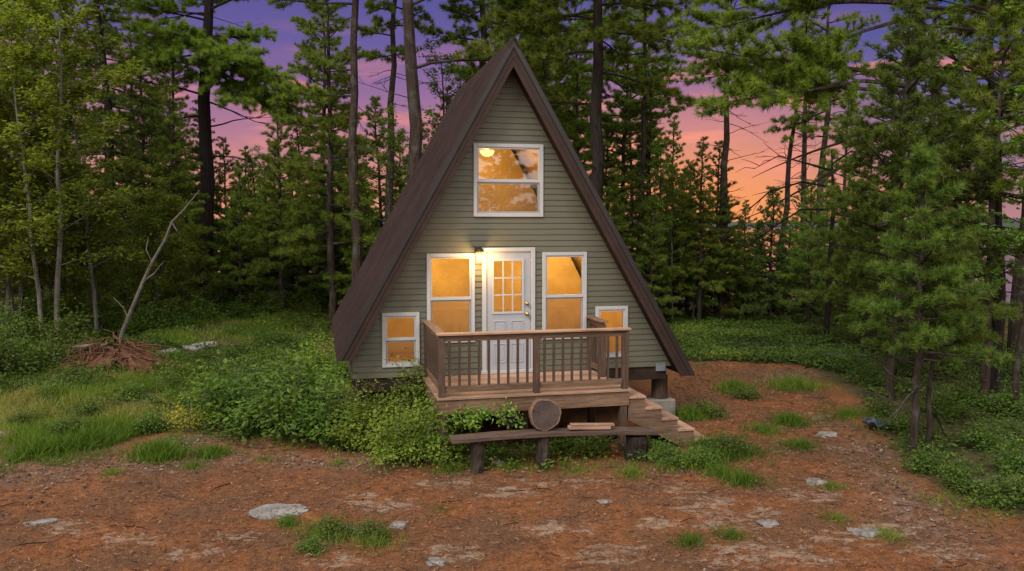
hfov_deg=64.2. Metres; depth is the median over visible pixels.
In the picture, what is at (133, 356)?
root stump
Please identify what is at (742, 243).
young pine tree
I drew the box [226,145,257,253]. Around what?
young pine tree
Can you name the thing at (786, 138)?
pine tree
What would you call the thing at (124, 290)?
spruce tree
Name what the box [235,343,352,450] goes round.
shrub
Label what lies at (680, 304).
spruce tree
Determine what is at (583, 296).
tall window
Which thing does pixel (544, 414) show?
log slice
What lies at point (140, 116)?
pine tree
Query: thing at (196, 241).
spruce tree
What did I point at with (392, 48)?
pine tree
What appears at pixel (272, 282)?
spruce tree
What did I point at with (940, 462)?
shrub
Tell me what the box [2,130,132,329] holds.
birch tree
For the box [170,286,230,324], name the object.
shrub
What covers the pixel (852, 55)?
pine tree
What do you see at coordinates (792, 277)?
young pine tree
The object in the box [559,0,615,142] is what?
pine tree
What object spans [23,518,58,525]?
rock
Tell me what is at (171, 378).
shrub
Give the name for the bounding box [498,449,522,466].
shrub
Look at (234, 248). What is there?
spruce tree
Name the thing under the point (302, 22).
pine tree
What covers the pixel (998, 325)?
pine tree
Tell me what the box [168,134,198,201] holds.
pine tree
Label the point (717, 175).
young pine tree
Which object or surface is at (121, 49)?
pine tree
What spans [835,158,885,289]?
young pine tree
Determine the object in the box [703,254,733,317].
spruce tree
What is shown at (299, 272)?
spruce tree
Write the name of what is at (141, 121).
broadleaf tree
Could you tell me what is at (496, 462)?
rock
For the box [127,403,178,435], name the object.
shrub
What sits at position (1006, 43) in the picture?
pine tree
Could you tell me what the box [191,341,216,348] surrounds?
rock
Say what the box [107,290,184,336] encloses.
shrub
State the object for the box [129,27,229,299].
spruce tree
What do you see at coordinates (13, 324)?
shrub
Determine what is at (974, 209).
broadleaf tree
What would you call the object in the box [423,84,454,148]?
young pine tree
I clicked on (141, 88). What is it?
spruce tree
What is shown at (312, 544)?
shrub
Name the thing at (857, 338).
shrub
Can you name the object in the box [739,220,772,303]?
young pine tree
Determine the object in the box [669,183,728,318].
pine tree
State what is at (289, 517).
shrub
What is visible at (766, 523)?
rock
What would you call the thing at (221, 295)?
shrub
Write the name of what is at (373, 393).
shrub
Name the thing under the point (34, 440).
grass
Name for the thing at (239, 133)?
sky
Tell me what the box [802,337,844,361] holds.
shrub
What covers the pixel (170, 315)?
shrub
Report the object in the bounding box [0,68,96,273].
birch tree
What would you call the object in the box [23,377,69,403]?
shrub
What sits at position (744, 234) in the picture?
young pine tree
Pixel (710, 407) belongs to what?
shrub
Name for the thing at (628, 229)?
young pine tree
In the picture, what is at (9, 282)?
birch tree
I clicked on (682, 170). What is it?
young pine tree
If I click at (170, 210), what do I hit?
pine tree
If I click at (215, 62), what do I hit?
pine tree
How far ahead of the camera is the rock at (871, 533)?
9.55 m
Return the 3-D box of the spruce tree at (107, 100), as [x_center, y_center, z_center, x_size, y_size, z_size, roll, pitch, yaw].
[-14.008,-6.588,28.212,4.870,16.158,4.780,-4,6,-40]
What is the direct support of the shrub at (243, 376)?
on the ground at (568, 529)
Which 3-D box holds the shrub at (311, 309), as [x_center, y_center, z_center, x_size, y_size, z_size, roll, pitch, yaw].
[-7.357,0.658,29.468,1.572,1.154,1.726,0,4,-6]
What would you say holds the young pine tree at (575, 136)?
on the ground at (568, 529)
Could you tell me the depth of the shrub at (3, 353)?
17.03 m
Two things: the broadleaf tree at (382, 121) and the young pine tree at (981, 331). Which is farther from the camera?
the broadleaf tree at (382, 121)
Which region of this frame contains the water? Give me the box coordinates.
[166,227,1018,301]
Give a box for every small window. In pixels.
[382,312,419,367]
[595,306,627,357]
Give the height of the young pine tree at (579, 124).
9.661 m
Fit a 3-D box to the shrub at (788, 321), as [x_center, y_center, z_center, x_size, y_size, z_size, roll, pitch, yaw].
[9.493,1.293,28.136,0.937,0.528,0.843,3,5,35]
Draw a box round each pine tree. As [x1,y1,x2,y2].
[0,0,65,309]
[0,0,134,223]
[73,141,93,198]
[89,0,184,174]
[99,0,318,296]
[119,80,198,300]
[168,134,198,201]
[194,136,248,290]
[199,159,278,304]
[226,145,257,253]
[229,90,326,312]
[235,225,297,300]
[261,111,326,304]
[266,0,387,283]
[268,0,383,324]
[271,0,373,184]
[283,113,369,308]
[311,135,347,271]
[335,179,381,304]
[339,95,407,283]
[348,134,376,210]
[350,0,436,223]
[351,0,563,181]
[377,129,408,225]
[397,120,428,190]
[418,0,536,81]
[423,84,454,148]
[445,0,562,85]
[476,0,698,201]
[493,0,618,151]
[507,0,601,172]
[532,44,580,140]
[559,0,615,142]
[561,56,613,195]
[570,6,685,235]
[584,0,687,249]
[587,116,627,235]
[601,64,670,214]
[603,167,645,279]
[615,9,689,230]
[615,167,670,295]
[615,201,650,279]
[622,111,676,278]
[631,194,682,315]
[643,164,707,321]
[649,159,722,315]
[650,115,697,249]
[659,0,1023,370]
[662,0,779,318]
[663,168,703,309]
[671,136,735,319]
[674,140,758,311]
[681,186,765,313]
[726,219,760,291]
[728,200,766,299]
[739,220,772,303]
[755,28,839,311]
[761,12,856,313]
[766,218,815,313]
[775,177,839,325]
[776,4,895,314]
[785,176,812,299]
[787,80,885,325]
[791,0,1023,401]
[811,175,847,260]
[811,216,848,305]
[818,206,884,331]
[818,210,1005,450]
[832,219,887,351]
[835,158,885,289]
[847,141,1016,461]
[868,258,909,334]
[872,0,1023,393]
[873,49,928,179]
[880,209,966,358]
[881,0,986,212]
[885,4,1023,404]
[917,38,1020,293]
[938,0,1023,362]
[956,278,977,322]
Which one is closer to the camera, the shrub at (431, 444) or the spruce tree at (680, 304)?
the shrub at (431, 444)
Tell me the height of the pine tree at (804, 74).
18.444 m
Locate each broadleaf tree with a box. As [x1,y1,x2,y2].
[0,0,119,327]
[0,0,162,331]
[0,36,151,334]
[127,81,198,206]
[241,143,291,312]
[341,103,409,248]
[396,37,473,184]
[536,76,590,148]
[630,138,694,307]
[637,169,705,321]
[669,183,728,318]
[791,197,829,286]
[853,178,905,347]
[939,198,985,344]
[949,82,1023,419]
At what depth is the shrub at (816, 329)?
25.53 m
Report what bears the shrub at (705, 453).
on the ground at (568, 529)
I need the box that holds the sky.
[1,0,1023,221]
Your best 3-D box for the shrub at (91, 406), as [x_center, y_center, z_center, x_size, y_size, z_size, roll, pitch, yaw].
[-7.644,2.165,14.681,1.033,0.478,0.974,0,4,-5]
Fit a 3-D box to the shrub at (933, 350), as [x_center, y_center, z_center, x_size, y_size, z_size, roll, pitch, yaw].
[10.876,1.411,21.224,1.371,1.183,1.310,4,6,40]
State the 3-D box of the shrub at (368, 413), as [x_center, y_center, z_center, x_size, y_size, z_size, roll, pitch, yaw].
[-2.456,2.008,13.203,1.358,1.368,1.494,-3,5,-35]
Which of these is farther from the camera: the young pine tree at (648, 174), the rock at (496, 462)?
the young pine tree at (648, 174)
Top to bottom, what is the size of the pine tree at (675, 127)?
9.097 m
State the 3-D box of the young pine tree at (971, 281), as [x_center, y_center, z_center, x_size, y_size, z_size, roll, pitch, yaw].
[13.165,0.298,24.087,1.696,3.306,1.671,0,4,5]
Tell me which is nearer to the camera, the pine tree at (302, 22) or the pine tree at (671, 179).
the pine tree at (671, 179)
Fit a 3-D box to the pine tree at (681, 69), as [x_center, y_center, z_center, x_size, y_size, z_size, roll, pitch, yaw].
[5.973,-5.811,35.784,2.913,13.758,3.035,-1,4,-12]
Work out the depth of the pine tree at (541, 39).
29.80 m
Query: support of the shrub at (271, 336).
on the ground at (568, 529)
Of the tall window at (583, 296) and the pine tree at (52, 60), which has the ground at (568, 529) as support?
the pine tree at (52, 60)
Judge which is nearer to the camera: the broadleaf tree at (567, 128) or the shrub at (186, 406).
the shrub at (186, 406)
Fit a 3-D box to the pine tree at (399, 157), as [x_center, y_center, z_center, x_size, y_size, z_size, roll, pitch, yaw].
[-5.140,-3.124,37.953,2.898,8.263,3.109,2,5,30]
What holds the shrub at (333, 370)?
on the ground at (568, 529)
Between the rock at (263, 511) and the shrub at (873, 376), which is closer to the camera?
the rock at (263, 511)
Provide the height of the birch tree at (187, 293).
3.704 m
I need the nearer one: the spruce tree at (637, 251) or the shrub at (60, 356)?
the shrub at (60, 356)
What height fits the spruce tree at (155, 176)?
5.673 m
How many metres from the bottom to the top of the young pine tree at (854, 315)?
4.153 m
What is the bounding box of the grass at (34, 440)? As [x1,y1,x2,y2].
[0,310,1020,558]
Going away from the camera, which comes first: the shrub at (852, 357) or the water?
the shrub at (852, 357)
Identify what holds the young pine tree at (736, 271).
on the ground at (568, 529)
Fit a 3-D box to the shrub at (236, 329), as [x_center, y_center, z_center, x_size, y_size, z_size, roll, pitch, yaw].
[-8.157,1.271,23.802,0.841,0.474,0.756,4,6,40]
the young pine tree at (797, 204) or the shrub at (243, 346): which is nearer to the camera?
the shrub at (243, 346)
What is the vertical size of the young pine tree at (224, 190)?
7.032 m
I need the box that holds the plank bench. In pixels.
[449,427,656,474]
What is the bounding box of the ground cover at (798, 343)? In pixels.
[0,297,1023,507]
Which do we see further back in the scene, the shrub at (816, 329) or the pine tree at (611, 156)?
the pine tree at (611, 156)
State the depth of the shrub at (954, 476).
11.01 m
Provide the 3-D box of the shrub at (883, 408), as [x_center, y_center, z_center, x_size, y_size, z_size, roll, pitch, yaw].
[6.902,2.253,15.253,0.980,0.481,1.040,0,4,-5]
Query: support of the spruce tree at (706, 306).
on the ground at (568, 529)
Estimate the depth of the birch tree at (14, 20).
20.74 m
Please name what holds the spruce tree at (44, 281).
on the ground at (568, 529)
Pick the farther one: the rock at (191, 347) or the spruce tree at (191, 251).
the spruce tree at (191, 251)
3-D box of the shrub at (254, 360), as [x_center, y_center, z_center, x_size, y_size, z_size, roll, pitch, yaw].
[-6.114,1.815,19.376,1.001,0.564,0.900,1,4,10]
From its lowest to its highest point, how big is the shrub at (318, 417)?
1.295 m
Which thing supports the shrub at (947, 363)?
on the ground at (568, 529)
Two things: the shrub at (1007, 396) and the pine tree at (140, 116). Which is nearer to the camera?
the shrub at (1007, 396)
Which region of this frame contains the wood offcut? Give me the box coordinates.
[567,423,614,429]
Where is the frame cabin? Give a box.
[331,37,694,426]
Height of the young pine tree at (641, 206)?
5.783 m
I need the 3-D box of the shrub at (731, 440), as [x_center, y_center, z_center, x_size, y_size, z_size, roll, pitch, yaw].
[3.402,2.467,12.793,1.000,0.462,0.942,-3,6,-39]
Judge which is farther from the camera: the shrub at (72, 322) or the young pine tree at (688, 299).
the young pine tree at (688, 299)
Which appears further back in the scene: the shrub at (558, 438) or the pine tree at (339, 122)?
the pine tree at (339, 122)
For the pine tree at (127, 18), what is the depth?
33.19 m
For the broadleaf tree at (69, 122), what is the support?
on the ground at (568, 529)
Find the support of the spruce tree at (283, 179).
on the ground at (568, 529)
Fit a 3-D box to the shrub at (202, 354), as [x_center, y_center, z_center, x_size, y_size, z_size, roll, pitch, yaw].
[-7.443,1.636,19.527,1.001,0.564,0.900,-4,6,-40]
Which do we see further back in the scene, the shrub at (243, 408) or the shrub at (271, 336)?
the shrub at (271, 336)
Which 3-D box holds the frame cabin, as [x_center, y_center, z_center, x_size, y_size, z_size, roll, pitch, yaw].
[-0.421,-0.862,16.494,6.303,6.917,5.696,-1,4,-13]
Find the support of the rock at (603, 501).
on the ground at (568, 529)
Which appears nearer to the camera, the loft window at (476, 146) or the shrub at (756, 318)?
the loft window at (476, 146)
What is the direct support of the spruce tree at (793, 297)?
on the ground at (568, 529)
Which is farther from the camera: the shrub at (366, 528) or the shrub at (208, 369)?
the shrub at (208, 369)
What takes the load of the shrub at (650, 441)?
on the ground at (568, 529)
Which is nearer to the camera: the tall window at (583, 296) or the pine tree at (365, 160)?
the tall window at (583, 296)
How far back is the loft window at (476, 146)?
13.96 m
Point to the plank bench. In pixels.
(636, 439)
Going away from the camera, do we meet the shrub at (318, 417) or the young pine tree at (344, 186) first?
the shrub at (318, 417)
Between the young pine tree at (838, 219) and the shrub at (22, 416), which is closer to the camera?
the shrub at (22, 416)
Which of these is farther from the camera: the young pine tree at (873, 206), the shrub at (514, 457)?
the young pine tree at (873, 206)
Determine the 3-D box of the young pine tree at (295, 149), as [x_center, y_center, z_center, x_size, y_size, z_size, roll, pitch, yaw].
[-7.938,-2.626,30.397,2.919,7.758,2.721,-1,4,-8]
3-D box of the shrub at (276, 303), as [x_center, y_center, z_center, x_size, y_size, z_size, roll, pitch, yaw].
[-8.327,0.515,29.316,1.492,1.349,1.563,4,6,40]
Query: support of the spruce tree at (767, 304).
on the ground at (568, 529)
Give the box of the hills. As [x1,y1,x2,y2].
[218,216,1020,226]
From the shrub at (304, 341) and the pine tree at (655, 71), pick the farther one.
the pine tree at (655, 71)
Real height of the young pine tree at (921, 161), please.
5.104 m
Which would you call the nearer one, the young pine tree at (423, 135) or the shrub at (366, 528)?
the shrub at (366, 528)
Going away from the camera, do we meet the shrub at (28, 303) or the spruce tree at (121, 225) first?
the shrub at (28, 303)
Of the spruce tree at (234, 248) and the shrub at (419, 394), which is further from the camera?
the spruce tree at (234, 248)
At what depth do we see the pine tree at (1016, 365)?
14.48 m
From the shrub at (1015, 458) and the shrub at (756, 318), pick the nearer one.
the shrub at (1015, 458)
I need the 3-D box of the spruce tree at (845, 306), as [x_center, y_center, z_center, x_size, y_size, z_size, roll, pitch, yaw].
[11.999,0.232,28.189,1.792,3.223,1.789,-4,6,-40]
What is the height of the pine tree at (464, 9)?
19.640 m
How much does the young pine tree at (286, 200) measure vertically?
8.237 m
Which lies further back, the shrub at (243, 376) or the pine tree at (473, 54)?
the pine tree at (473, 54)
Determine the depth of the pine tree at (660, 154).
28.91 m
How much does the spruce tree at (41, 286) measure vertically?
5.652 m
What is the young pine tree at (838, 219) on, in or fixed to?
on the ground at (568, 529)
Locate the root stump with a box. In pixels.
[50,329,197,376]
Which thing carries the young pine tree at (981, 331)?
on the ground at (568, 529)
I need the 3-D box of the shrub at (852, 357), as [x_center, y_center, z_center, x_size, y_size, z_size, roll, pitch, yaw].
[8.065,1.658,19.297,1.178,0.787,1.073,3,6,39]
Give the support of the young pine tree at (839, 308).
on the ground at (568, 529)
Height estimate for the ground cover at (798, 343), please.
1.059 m
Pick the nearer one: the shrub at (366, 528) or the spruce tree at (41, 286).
the shrub at (366, 528)
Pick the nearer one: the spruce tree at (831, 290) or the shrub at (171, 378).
the shrub at (171, 378)
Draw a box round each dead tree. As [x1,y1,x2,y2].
[113,190,199,338]
[731,147,881,340]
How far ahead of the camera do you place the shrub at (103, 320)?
23.49 m
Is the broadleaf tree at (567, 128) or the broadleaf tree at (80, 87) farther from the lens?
the broadleaf tree at (567, 128)
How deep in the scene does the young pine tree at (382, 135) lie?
29.70 m
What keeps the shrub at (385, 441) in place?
on the ground at (568, 529)
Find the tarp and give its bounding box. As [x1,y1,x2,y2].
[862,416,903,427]
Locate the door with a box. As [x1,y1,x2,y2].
[486,251,530,369]
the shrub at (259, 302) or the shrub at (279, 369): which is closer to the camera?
the shrub at (279, 369)
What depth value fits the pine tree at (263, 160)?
29.89 m
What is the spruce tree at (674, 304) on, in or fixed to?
on the ground at (568, 529)
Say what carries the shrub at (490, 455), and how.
on the ground at (568, 529)
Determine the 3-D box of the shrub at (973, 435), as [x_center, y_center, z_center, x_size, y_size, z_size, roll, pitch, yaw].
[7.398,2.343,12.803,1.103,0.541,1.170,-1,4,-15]
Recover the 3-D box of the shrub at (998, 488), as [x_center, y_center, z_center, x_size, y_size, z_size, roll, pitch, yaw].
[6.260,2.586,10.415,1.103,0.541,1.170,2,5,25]
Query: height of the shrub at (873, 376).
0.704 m
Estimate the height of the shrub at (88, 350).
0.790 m
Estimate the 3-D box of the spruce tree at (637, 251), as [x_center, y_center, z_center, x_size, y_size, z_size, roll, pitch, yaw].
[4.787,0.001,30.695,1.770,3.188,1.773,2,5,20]
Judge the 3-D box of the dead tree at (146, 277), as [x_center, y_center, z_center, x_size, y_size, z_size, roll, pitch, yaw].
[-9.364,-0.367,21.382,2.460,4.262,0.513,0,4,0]
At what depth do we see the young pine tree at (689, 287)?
29.64 m
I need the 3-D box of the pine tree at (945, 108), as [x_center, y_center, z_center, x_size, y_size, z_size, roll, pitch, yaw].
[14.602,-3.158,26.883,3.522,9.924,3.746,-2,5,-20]
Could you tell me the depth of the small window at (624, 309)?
14.61 m
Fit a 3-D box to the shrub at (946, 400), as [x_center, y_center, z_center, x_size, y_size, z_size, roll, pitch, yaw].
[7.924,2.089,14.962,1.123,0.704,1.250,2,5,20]
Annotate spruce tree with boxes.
[0,277,24,298]
[3,35,106,299]
[4,253,55,297]
[24,216,98,300]
[46,0,179,308]
[76,189,141,300]
[93,101,153,301]
[98,177,130,292]
[114,38,187,301]
[119,75,218,297]
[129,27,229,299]
[132,170,193,303]
[151,163,218,299]
[173,99,235,291]
[183,183,225,295]
[187,199,257,304]
[214,153,278,296]
[230,140,313,305]
[273,196,318,302]
[277,148,307,298]
[284,172,348,305]
[299,137,374,298]
[317,177,383,312]
[633,244,650,282]
[649,232,691,314]
[666,226,702,306]
[695,291,713,308]
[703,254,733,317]
[714,251,758,314]
[728,185,821,322]
[733,222,778,312]
[777,228,834,314]
[815,242,848,314]
[830,247,871,322]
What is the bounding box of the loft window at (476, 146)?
[473,143,543,216]
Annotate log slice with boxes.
[528,399,561,430]
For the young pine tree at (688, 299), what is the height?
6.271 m
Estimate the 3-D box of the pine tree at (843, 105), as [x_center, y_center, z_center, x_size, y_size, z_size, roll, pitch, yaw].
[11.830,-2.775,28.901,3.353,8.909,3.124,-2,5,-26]
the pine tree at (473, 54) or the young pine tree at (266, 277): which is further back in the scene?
the young pine tree at (266, 277)
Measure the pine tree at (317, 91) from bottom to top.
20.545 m
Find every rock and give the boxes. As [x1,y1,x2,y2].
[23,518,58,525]
[182,345,202,350]
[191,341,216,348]
[248,503,308,519]
[389,521,407,529]
[425,557,445,566]
[491,459,504,465]
[597,499,612,503]
[756,519,779,527]
[804,478,826,485]
[816,431,837,437]
[847,527,878,537]
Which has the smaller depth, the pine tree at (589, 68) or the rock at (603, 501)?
the rock at (603, 501)
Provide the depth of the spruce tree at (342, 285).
29.82 m
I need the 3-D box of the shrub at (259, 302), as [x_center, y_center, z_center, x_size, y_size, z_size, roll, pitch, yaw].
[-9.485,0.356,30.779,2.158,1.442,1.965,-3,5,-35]
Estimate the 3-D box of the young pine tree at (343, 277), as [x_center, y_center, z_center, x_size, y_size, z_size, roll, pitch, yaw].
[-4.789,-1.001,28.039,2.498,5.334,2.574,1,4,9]
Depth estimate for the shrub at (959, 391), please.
15.72 m
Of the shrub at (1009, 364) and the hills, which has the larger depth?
the hills
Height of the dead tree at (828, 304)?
6.384 m
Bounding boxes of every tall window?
[426,253,474,342]
[542,252,586,339]
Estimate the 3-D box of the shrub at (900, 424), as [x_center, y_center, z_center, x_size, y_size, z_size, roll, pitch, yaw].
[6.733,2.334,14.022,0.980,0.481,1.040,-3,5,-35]
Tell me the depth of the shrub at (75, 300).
27.15 m
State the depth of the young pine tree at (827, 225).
33.71 m
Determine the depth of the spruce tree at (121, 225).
34.72 m
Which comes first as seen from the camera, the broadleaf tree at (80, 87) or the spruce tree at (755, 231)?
the broadleaf tree at (80, 87)
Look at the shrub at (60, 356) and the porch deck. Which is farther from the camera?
the shrub at (60, 356)
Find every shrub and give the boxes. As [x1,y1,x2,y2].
[0,276,77,332]
[0,290,54,354]
[0,306,39,379]
[0,321,58,374]
[0,403,48,425]
[16,328,85,367]
[23,297,108,348]
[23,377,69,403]
[40,408,103,436]
[43,277,111,316]
[45,332,107,360]
[52,391,115,417]
[67,295,124,336]
[92,357,136,375]
[98,282,162,326]
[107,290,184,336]
[111,377,149,401]
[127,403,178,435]
[137,382,224,432]
[148,367,190,393]
[149,297,202,331]
[160,391,203,413]
[168,349,276,427]
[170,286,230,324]
[180,342,222,362]
[189,357,230,376]
[193,276,237,308]
[203,367,302,439]
[221,322,244,334]
[222,352,276,394]
[230,340,251,354]
[233,351,274,372]
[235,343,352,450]
[238,277,291,308]
[250,345,326,394]
[257,330,285,343]
[260,284,302,313]
[273,512,300,527]
[284,336,316,351]
[288,329,342,387]
[288,368,374,452]
[292,288,328,316]
[292,532,336,557]
[298,509,356,541]
[299,325,330,339]
[309,336,351,397]
[323,367,405,451]
[341,514,395,544]
[343,347,416,426]
[345,393,438,472]
[364,348,462,435]
[374,390,488,467]
[438,396,525,430]
[484,440,515,458]
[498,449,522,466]
[535,426,583,450]
[567,435,617,459]
[617,424,660,447]
[634,431,685,463]
[671,441,725,468]
[673,312,695,319]
[679,393,730,419]
[695,427,766,458]
[696,306,712,317]
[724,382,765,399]
[726,309,743,319]
[746,313,768,321]
[776,316,796,325]
[792,318,823,335]
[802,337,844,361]
[828,343,875,369]
[841,321,875,351]
[841,356,885,386]
[854,393,910,418]
[870,407,933,436]
[880,339,937,378]
[890,438,977,475]
[905,336,955,358]
[920,381,976,418]
[927,351,978,377]
[931,452,1000,494]
[933,365,993,405]
[940,417,1019,454]
[956,463,1023,516]
[970,377,1023,421]
[978,339,1023,376]
[982,426,1023,477]
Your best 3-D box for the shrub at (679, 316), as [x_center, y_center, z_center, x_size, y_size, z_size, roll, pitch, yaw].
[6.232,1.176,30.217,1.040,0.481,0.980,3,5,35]
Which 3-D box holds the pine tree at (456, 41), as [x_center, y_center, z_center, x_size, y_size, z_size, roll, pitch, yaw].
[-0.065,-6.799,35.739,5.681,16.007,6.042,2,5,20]
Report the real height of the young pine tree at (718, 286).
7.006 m
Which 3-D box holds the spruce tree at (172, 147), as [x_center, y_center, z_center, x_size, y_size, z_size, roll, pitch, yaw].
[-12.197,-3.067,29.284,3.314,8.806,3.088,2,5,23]
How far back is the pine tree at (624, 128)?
32.98 m
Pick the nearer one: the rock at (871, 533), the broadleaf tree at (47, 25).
the rock at (871, 533)
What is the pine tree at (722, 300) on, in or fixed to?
on the ground at (568, 529)
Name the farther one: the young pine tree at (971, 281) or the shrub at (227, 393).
the young pine tree at (971, 281)
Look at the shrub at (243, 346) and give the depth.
21.17 m
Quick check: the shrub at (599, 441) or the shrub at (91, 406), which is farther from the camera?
the shrub at (91, 406)
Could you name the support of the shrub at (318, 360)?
on the ground at (568, 529)
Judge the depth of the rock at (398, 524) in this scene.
9.86 m
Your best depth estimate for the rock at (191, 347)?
21.22 m
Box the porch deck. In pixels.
[422,316,710,464]
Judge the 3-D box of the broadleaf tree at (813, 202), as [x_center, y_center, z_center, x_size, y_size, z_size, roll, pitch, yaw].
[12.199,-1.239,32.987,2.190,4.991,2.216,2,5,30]
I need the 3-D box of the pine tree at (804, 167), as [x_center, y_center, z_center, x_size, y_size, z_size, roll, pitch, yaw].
[11.784,-5.126,33.063,3.942,13.087,4.713,0,4,0]
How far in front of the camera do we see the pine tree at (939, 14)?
26.54 m
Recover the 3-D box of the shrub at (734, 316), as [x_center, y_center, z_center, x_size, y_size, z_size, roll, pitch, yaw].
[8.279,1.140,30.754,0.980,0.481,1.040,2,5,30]
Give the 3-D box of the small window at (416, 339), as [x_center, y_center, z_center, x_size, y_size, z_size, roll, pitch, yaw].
[-1.878,0.913,13.775,0.630,0.923,0.092,-1,4,-13]
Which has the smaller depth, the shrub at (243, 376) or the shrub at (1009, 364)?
the shrub at (243, 376)
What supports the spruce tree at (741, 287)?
on the ground at (568, 529)
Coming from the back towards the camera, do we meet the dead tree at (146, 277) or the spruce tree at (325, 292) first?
the spruce tree at (325, 292)
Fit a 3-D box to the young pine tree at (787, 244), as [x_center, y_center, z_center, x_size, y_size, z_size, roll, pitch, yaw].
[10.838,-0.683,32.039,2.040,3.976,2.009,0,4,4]
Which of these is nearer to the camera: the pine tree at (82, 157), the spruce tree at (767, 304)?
the spruce tree at (767, 304)
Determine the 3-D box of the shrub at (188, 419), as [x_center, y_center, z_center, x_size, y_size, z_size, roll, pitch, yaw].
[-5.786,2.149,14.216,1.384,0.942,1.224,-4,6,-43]
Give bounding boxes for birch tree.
[0,0,104,334]
[0,48,83,334]
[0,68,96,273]
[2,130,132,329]
[33,160,145,316]
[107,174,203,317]
[152,218,217,312]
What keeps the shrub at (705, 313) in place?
on the ground at (568, 529)
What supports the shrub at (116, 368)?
on the ground at (568, 529)
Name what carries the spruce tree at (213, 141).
on the ground at (568, 529)
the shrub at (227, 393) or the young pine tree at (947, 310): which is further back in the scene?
the young pine tree at (947, 310)
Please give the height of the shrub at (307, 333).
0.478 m
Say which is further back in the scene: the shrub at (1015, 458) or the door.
the door
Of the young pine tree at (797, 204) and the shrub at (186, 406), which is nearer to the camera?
the shrub at (186, 406)
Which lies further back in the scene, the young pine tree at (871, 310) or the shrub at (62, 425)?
the young pine tree at (871, 310)
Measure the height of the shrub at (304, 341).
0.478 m
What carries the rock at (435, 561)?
on the ground at (568, 529)
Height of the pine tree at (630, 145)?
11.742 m
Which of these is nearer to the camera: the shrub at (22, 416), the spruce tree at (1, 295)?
the shrub at (22, 416)
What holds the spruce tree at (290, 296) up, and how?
on the ground at (568, 529)
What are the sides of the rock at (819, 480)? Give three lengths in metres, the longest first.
0.293 x 0.281 x 0.072 m
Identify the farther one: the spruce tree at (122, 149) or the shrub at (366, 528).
the spruce tree at (122, 149)
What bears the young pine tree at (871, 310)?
on the ground at (568, 529)
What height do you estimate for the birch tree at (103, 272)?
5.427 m
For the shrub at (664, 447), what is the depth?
12.35 m
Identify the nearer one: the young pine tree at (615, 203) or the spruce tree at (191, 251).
the young pine tree at (615, 203)
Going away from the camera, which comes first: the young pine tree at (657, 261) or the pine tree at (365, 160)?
the young pine tree at (657, 261)
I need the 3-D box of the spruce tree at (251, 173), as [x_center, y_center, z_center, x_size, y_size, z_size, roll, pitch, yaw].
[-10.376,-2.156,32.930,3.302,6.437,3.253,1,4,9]
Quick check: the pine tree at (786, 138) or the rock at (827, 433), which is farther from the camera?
the pine tree at (786, 138)
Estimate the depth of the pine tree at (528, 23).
24.80 m
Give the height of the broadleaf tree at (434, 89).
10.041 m
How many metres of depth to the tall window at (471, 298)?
13.88 m
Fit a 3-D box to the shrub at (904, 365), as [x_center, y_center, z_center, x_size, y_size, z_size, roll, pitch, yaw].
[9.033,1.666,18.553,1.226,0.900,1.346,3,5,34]
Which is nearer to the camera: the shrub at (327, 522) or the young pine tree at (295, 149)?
the shrub at (327, 522)
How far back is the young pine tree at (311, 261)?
28.51 m
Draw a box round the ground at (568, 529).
[0,281,1023,570]
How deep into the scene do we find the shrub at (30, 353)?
17.57 m
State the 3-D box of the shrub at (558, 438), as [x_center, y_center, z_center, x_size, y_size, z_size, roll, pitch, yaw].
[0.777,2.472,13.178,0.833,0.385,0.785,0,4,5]
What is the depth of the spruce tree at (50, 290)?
29.50 m
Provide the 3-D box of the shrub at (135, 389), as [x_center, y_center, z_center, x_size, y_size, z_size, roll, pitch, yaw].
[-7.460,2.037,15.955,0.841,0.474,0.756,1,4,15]
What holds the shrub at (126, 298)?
on the ground at (568, 529)
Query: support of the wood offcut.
on the plank bench
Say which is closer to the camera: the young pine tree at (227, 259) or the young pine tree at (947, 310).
the young pine tree at (947, 310)
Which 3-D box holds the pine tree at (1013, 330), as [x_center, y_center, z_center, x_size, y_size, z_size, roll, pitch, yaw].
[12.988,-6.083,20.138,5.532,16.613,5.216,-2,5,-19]

